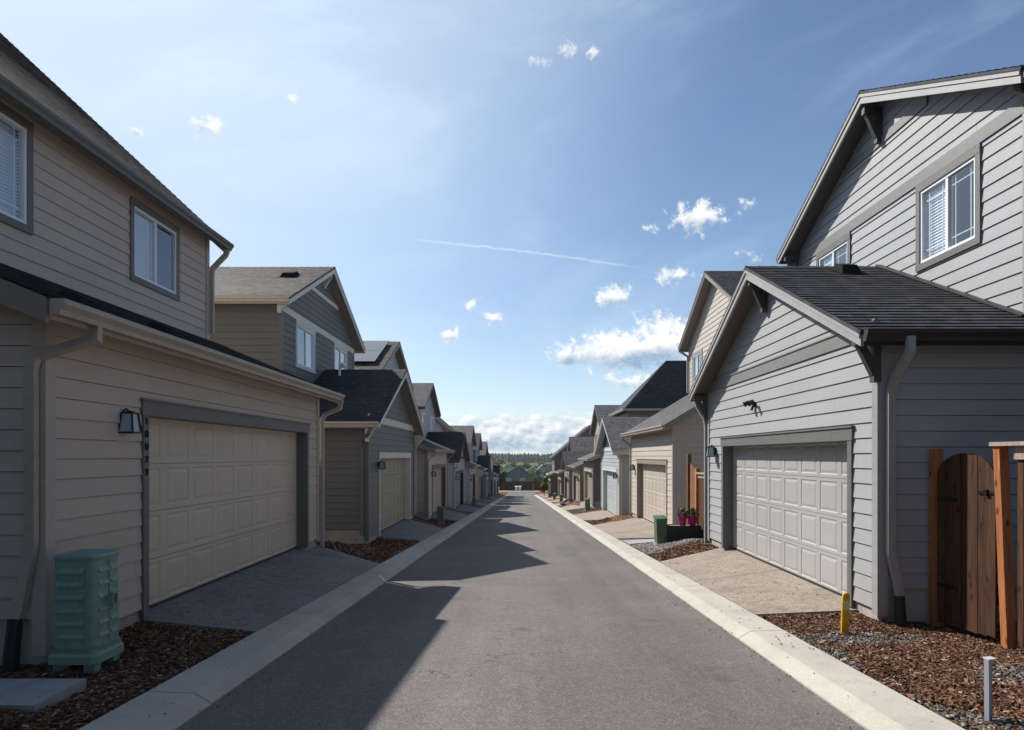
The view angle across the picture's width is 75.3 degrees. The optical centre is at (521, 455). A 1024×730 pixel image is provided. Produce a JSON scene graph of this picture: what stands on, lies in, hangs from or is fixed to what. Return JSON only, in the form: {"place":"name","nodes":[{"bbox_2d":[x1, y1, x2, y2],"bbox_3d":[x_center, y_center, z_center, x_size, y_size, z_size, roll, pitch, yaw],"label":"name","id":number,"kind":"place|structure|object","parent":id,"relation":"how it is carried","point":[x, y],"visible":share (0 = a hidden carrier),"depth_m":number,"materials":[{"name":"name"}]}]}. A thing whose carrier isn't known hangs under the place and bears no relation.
{"place":"outdoors","nodes":[
{"label":"outdoors","id":0,"kind":"place"},
{"bbox_2d":[140,545,378,634],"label":"driveway","id":1,"kind":"structure","parent":0,"point":[255,602],"depth_m":8.64,"materials":[{"name":"grey concrete"}]},
{"bbox_2d":[376,519,443,541],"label":"driveway","id":2,"kind":"structure","parent":0,"point":[405,529],"depth_m":20.33,"materials":[{"name":"grey concrete"}]},
{"bbox_2d":[431,509,467,520],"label":"driveway","id":3,"kind":"structure","parent":0,"point":[449,515],"depth_m":31.34,"materials":[{"name":"grey concrete"}]},
{"bbox_2d":[456,504,480,511],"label":"driveway","id":4,"kind":"structure","parent":0,"point":[463,508],"depth_m":41.57,"materials":[{"name":"grey concrete"}]},
{"bbox_2d":[471,501,487,505],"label":"driveway","id":5,"kind":"structure","parent":0,"point":[480,503],"depth_m":53.16,"materials":[{"name":"grey concrete"}]},
{"bbox_2d":[480,498,493,502],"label":"driveway","id":6,"kind":"structure","parent":0,"point":[486,500],"depth_m":63.96,"materials":[{"name":"grey concrete"}]},
{"bbox_2d":[501,465,513,472],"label":"house","id":7,"kind":"structure","parent":0,"point":[508,468],"depth_m":214.99,"materials":[{"name":"grey"}]},
{"bbox_2d":[0,462,1023,729],"bbox_3d":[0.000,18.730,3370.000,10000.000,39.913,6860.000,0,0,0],"label":"ground","id":8,"kind":"structure","parent":0,"point":[30,666],"depth_m":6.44,"materials":[{"name":"brown plant"}]},
{"bbox_2d":[0,679,85,712],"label":"vault lid","id":9,"kind":"object","parent":8,"relation":"on","point":[30,695],"visible":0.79,"depth_m":4.63,"materials":[{"name":"concrete"}]},
{"bbox_2d":[48,549,123,673],"bbox_3d":[-3.550,1.270,5.440,0.428,0.987,0.408,0,0,0],"label":"utility cabinet","id":10,"kind":"object","parent":8,"relation":"on","point":[86,616],"visible":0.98,"depth_m":5.27,"materials":[{"name":"green plastic"}]},
{"bbox_2d":[0,33,344,672],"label":"house","id":11,"kind":"structure","parent":8,"relation":"on","point":[159,440],"depth_m":7.96,"materials":[{"name":"wood"}]},
{"bbox_2d":[0,101,33,234],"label":"window","id":12,"kind":"structure","parent":11,"relation":"in","point":[16,132],"depth_m":7.93,"materials":[{"name":"glass"}]},
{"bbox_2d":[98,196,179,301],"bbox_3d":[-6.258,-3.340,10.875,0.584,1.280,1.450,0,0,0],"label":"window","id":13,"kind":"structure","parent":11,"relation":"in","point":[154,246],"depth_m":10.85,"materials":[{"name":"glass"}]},
{"bbox_2d":[149,418,296,608],"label":"garage door","id":14,"kind":"structure","parent":11,"relation":"in","point":[222,498],"depth_m":8.77,"materials":[{"name":"beige metal"}]},
{"bbox_2d":[78,495,508,729],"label":"kerb","id":15,"kind":"structure","parent":8,"relation":"on","point":[190,693],"depth_m":5.80,"materials":[{"name":"concrete"}]},
{"bbox_2d":[210,266,424,543],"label":"house","id":16,"kind":"structure","parent":8,"relation":"on","point":[300,322],"depth_m":17.96,"materials":[{"name":"wood"}]},
{"bbox_2d":[276,319,315,373],"bbox_3d":[-6.308,-3.023,18.575,0.584,1.265,1.650,0,0,0],"label":"window","id":17,"kind":"structure","parent":16,"relation":"in","point":[305,336],"depth_m":19.02,"materials":[{"name":"glass"}]},
{"bbox_2d":[317,342,347,369],"bbox_3d":[-6.308,-3.023,22.150,0.584,1.265,1.600,0,0,0],"label":"window","id":18,"kind":"structure","parent":16,"relation":"in","point":[340,353],"depth_m":22.51,"materials":[{"name":"glass"}]},
{"bbox_2d":[380,458,404,531],"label":"garage door","id":19,"kind":"structure","parent":16,"relation":"in","point":[392,478],"depth_m":20.95,"materials":[{"name":"beige metal"}]},
{"bbox_2d":[354,341,454,519],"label":"house","id":20,"kind":"structure","parent":8,"relation":"on","point":[431,477],"depth_m":28.55,"materials":[{"name":"wood"}]},
{"bbox_2d":[433,468,441,513],"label":"garage door","id":21,"kind":"structure","parent":20,"relation":"in","point":[437,481],"depth_m":32.33,"materials":[{"name":"grey metal"}]},
{"bbox_2d":[412,383,469,509],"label":"house","id":22,"kind":"structure","parent":8,"relation":"on","point":[425,395],"depth_m":40.98,"materials":[{"name":"wood"}]},
{"bbox_2d":[421,412,424,429],"bbox_3d":[-5.913,-2.015,39.875,0.094,1.200,1.350,0,0,0],"label":"window","id":23,"kind":"structure","parent":22,"relation":"in","point":[423,414],"depth_m":39.88,"materials":[{"name":"glass"}]},
{"bbox_2d":[425,416,433,431],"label":"window","id":24,"kind":"structure","parent":22,"relation":"in","point":[431,417],"depth_m":43.57,"materials":[{"name":"glass"}]},
{"bbox_2d":[456,474,459,506],"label":"garage door","id":25,"kind":"structure","parent":22,"relation":"in","point":[457,481],"depth_m":42.86,"materials":[{"name":"metal"}]},
{"bbox_2d":[437,506,444,522],"bbox_3d":[-3.292,2.417,27.007,0.320,0.735,0.270,-2,-1,-3],"label":"utility pedestal","id":26,"kind":"object","parent":8,"relation":"on","point":[440,514],"visible":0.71,"depth_m":26.90,"materials":[{"name":"plastic"}]},
{"bbox_2d":[435,417,480,504],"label":"house","id":27,"kind":"structure","parent":8,"relation":"on","point":[441,425],"depth_m":50.08,"materials":[{"name":"concrete"}]},
{"bbox_2d":[471,476,472,501],"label":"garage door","id":28,"kind":"structure","parent":27,"relation":"in","point":[472,476],"depth_m":54.14,"materials":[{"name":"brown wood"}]},
{"bbox_2d":[451,426,486,500],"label":"house","id":29,"kind":"structure","parent":8,"relation":"on","point":[470,436],"depth_m":63.11,"materials":[{"name":"wood"}]},
{"bbox_2d":[472,497,475,505],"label":"utility pedestal","id":30,"kind":"object","parent":8,"relation":"on","point":[473,501],"visible":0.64,"depth_m":47.50,"materials":[{"name":"plastic"}]},
{"bbox_2d":[473,433,491,497],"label":"house","id":31,"kind":"structure","parent":8,"relation":"on","point":[483,461],"depth_m":73.44,"materials":[{"name":"concrete"}]},
{"bbox_2d":[480,441,495,496],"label":"house","id":32,"kind":"structure","parent":8,"relation":"on","point":[484,452],"depth_m":84.26,"materials":[{"name":"concrete"}]},
{"bbox_2d":[488,452,498,494],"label":"house","id":33,"kind":"structure","parent":8,"relation":"on","point":[494,481],"depth_m":95.97,"materials":[{"name":"concrete"}]},
{"bbox_2d":[491,456,500,493],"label":"house","id":34,"kind":"structure","parent":8,"relation":"on","point":[496,469],"depth_m":107.09,"materials":[{"name":"concrete"}]},
{"bbox_2d":[494,459,505,465],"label":"tree","id":35,"kind":"object","parent":8,"relation":"on","point":[499,462],"visible":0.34,"depth_m":381.42,"materials":[{"name":"green plant"}]},
{"bbox_2d":[499,471,507,480],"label":"tree","id":36,"kind":"object","parent":8,"relation":"on","point":[502,477],"visible":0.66,"depth_m":150.63,"materials":[{"name":"green plant"}]},
{"bbox_2d":[505,462,522,467],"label":"tree","id":37,"kind":"object","parent":8,"relation":"on","point":[513,464],"visible":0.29,"depth_m":304.08,"materials":[{"name":"green plant"}]},
{"bbox_2d":[504,465,530,490],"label":"house","id":38,"kind":"structure","parent":8,"relation":"on","point":[518,473],"depth_m":155.99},
{"bbox_2d":[490,452,552,461],"bbox_3d":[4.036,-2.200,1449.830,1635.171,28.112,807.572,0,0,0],"label":"forest","id":39,"kind":"object","parent":8,"relation":"on","point":[520,457],"visible":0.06,"depth_m":1067.74,"materials":[{"name":"green plant"}]},
{"bbox_2d":[499,481,546,489],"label":"wooden fence","id":40,"kind":"object","parent":8,"relation":"on","point":[511,485],"visible":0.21,"depth_m":146.00,"materials":[{"name":"brown wood"}]},
{"bbox_2d":[521,462,532,469],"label":"tree","id":41,"kind":"object","parent":8,"relation":"on","point":[526,466],"visible":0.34,"depth_m":341.73,"materials":[{"name":"green plant"}]},
{"bbox_2d":[526,466,537,477],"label":"house","id":42,"kind":"structure","parent":8,"relation":"on","point":[535,467],"depth_m":231.99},
{"bbox_2d":[527,469,543,480],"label":"tree","id":43,"kind":"object","parent":8,"relation":"on","point":[536,472],"visible":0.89,"depth_m":149.59,"materials":[{"name":"green plant"}]},
{"bbox_2d":[532,464,545,480],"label":"house","id":44,"kind":"structure","parent":8,"relation":"on","point":[542,467],"depth_m":164.99,"materials":[{"name":"grey"}]},
{"bbox_2d":[539,483,547,495],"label":"tree","id":45,"kind":"object","parent":8,"relation":"on","point":[543,489],"visible":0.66,"depth_m":97.56,"materials":[{"name":"green plant"}]},
{"bbox_2d":[541,471,550,488],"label":"tree","id":46,"kind":"object","parent":8,"relation":"on","point":[545,480],"visible":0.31,"depth_m":96.41,"materials":[{"name":"green plant"}]},
{"bbox_2d":[546,464,551,471],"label":"house","id":47,"kind":"structure","parent":8,"relation":"on","point":[548,467],"depth_m":101.22,"materials":[{"name":"concrete"}]},
{"bbox_2d":[560,497,573,505],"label":"boulder","id":48,"kind":"object","parent":8,"relation":"on","point":[568,500],"visible":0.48,"depth_m":48.20,"materials":[{"name":"stone"}]},
{"bbox_2d":[545,425,593,496],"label":"house","id":49,"kind":"structure","parent":8,"relation":"on","point":[556,457],"depth_m":86.04,"materials":[{"name":"wood"}]},
{"bbox_2d":[554,437,593,497],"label":"house","id":50,"kind":"structure","parent":8,"relation":"on","point":[580,443],"depth_m":74.92,"materials":[{"name":"concrete"}]},
{"bbox_2d":[561,451,593,499],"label":"house","id":51,"kind":"structure","parent":8,"relation":"on","point":[569,457],"depth_m":63.55,"materials":[{"name":"concrete"}]},
{"bbox_2d":[567,405,619,500],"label":"house","id":52,"kind":"structure","parent":8,"relation":"on","point":[600,412],"depth_m":53.25,"materials":[{"name":"wood"}]},
{"bbox_2d":[576,477,577,500],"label":"garage door","id":53,"kind":"structure","parent":52,"relation":"in","point":[576,477],"depth_m":55.13,"materials":[{"name":"beige metal"}]},
{"bbox_2d":[594,417,649,515],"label":"house","id":54,"kind":"structure","parent":8,"relation":"on","point":[612,448],"depth_m":30.93,"materials":[{"name":"wood"}]},
{"bbox_2d":[607,471,615,515],"bbox_3d":[4.432,1.750,31.990,0.036,2.100,4.880,0,0,0],"label":"garage door","id":55,"kind":"structure","parent":54,"relation":"in","point":[611,483],"depth_m":32.58,"materials":[{"name":"white metal"}]},
{"bbox_2d":[577,360,687,507],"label":"house","id":56,"kind":"structure","parent":8,"relation":"on","point":[662,386],"depth_m":41.20,"materials":[{"name":"concrete"}]},
{"bbox_2d":[587,471,591,503],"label":"garage door","id":57,"kind":"structure","parent":56,"relation":"in","point":[589,480],"depth_m":44.60,"materials":[{"name":"beige metal"}]},
{"bbox_2d":[622,539,653,544],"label":"walkway slab","id":58,"kind":"structure","parent":8,"relation":"on","point":[638,541],"depth_m":17.74,"materials":[{"name":"concrete"}]},
{"bbox_2d":[584,520,700,555],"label":"pale gravel","id":59,"kind":"structure","parent":8,"relation":"on","point":[652,547],"depth_m":15.37,"materials":[{"name":"grey gravel"}]},
{"bbox_2d":[653,515,667,544],"bbox_3d":[3.357,1.804,15.999,0.320,0.735,0.270,-3,0,-6],"label":"utility pedestal","id":60,"kind":"object","parent":59,"relation":"on","point":[660,530],"visible":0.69,"depth_m":15.90,"materials":[{"name":"metal"}]},
{"bbox_2d":[667,524,700,541],"bbox_3d":[3.890,1.897,16.044,0.788,0.460,0.472,0,0,0],"label":"planter box","id":61,"kind":"object","parent":59,"relation":"on","point":[676,532],"visible":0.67,"depth_m":15.81,"materials":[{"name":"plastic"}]},
{"bbox_2d":[677,507,687,525],"bbox_3d":[3.878,1.455,16.001,0.299,0.449,0.306,0,0,0],"label":"flower pot","id":62,"kind":"object","parent":61,"relation":"on","point":[682,516],"visible":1,"depth_m":15.94,"materials":[{"name":"ceramic"}]},
{"bbox_2d":[688,508,698,525],"bbox_3d":[4.117,1.460,16.009,0.276,0.437,0.303,0,0,-20],"label":"flower pot","id":63,"kind":"object","parent":61,"relation":"on","point":[692,517],"visible":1,"depth_m":15.93,"materials":[{"name":"ceramic"}]},
{"bbox_2d":[687,454,703,538],"bbox_3d":[4.370,1.175,15.595,0.140,2.450,3.470,0,0,0],"label":"wooden fence","id":64,"kind":"object","parent":8,"relation":"on","point":[695,488],"visible":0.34,"depth_m":16.38,"materials":[{"name":"brown wood"}]},
{"bbox_2d":[620,271,796,523],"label":"house","id":65,"kind":"structure","parent":8,"relation":"on","point":[665,442],"depth_m":22.45,"materials":[{"name":"wood"}]},
{"bbox_2d":[642,464,665,522],"bbox_3d":[4.582,1.290,22.600,0.036,2.080,5.000,0,0,0],"label":"garage door","id":66,"kind":"structure","parent":65,"relation":"in","point":[653,475],"depth_m":22.98,"materials":[{"name":"beige metal"}]},
{"bbox_2d":[692,348,704,384],"bbox_3d":[6.908,-3.350,25.050,0.584,1.200,1.400,0,0,0],"label":"window","id":67,"kind":"structure","parent":65,"relation":"in","point":[697,358],"depth_m":25.51,"materials":[{"name":"glass"}]},
{"bbox_2d":[534,495,964,729],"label":"kerb","id":68,"kind":"structure","parent":8,"relation":"on","point":[866,702],"depth_m":5.79,"materials":[{"name":"concrete"}]},
{"bbox_2d":[840,593,849,633],"bbox_3d":[3.304,1.657,6.777,0.084,0.520,0.054,0,0,0],"label":"marker post","id":69,"kind":"object","parent":8,"relation":"on","point":[845,605],"visible":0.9,"depth_m":6.76,"materials":[{"name":"yellow plastic"}]},
{"bbox_2d":[688,65,1023,624],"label":"house","id":70,"kind":"structure","parent":8,"relation":"on","point":[871,334],"depth_m":8.69,"materials":[{"name":"wood"}]},
{"bbox_2d":[733,441,846,595],"bbox_3d":[4.082,0.789,10.325,0.036,1.990,4.870,0,0,0],"label":"garage door","id":71,"kind":"structure","parent":70,"relation":"in","point":[790,500],"depth_m":9.86,"materials":[{"name":"white metal"}]},
{"bbox_2d":[816,232,879,265],"bbox_3d":[5.958,-3.258,12.120,0.584,1.235,1.320,0,0,0],"label":"window","id":72,"kind":"structure","parent":70,"relation":"in","point":[839,251],"depth_m":12.10,"materials":[{"name":"white plastic"}]},
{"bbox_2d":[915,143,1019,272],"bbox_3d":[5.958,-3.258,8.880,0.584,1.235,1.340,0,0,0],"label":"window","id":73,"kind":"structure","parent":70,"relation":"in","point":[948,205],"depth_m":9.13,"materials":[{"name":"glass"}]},
{"bbox_2d":[929,441,1023,649],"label":"wooden fence","id":74,"kind":"object","parent":8,"relation":"on","point":[1004,545],"visible":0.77,"depth_m":6.04,"materials":[{"name":"brown wood"}]},
{"bbox_2d":[937,453,998,637],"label":"wooden gate","id":75,"kind":"structure","parent":74,"relation":"attached to","point":[967,592],"depth_m":6.59,"materials":[{"name":"brown wood"}]},
{"bbox_2d":[0,0,1023,454],"label":"sky","id":76,"kind":"structure","parent":0,"point":[533,199],"materials":[{"name":"blue"}]},
{"bbox_2d":[177,494,865,729],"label":"road","id":77,"kind":"structure","parent":0,"point":[505,610],"depth_m":6.03,"materials":[{"name":"grey asphalt"}]},
{"bbox_2d":[507,492,535,493],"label":"cross street","id":78,"kind":"structure","parent":0,"point":[521,493],"depth_m":124.87,"materials":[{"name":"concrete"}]},
{"bbox_2d":[499,491,546,491],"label":"pavement","id":79,"kind":"structure","parent":0,"point":[520,491],"depth_m":131.12,"materials":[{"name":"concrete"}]},
{"bbox_2d":[549,498,565,502],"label":"driveway","id":80,"kind":"structure","parent":0,"point":[554,501],"depth_m":64.82,"materials":[{"name":"beige concrete"}]},
{"bbox_2d":[561,501,592,510],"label":"driveway","id":81,"kind":"structure","parent":0,"point":[572,507],"depth_m":43.20,"materials":[{"name":"beige concrete"}]},
{"bbox_2d":[575,510,614,519],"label":"driveway","id":82,"kind":"structure","parent":0,"point":[598,515],"depth_m":32.18,"materials":[{"name":"beige concrete"}]},
{"bbox_2d":[593,518,653,538],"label":"driveway","id":83,"kind":"structure","parent":0,"point":[638,528],"depth_m":22.10,"materials":[{"name":"beige concrete"}]},
{"bbox_2d":[660,548,857,616],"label":"driveway","id":84,"kind":"structure","parent":0,"point":[741,592],"depth_m":9.56,"materials":[{"name":"beige concrete"}]},
{"bbox_2d":[569,508,1023,729],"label":"gravel","id":85,"kind":"structure","parent":0,"point":[1007,673],"depth_m":5.10,"materials":[{"name":"grey gravel"}]},
{"bbox_2d":[584,498,589,510],"bbox_3d":[3.538,2.621,35.600,0.320,0.735,0.270,-2,0,-4],"label":"utility pedestal","id":86,"kind":"object","parent":85,"relation":"on","point":[587,504],"visible":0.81,"depth_m":35.49,"materials":[{"name":"metal"}]},
{"bbox_2d":[983,656,995,720],"bbox_3d":[2.916,1.515,4.130,0.082,0.533,0.066,0,0,-8],"label":"steel stake","id":87,"kind":"object","parent":85,"relation":"on","point":[988,660],"visible":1,"depth_m":4.12,"materials":[{"name":"silver metal"}]}
]}

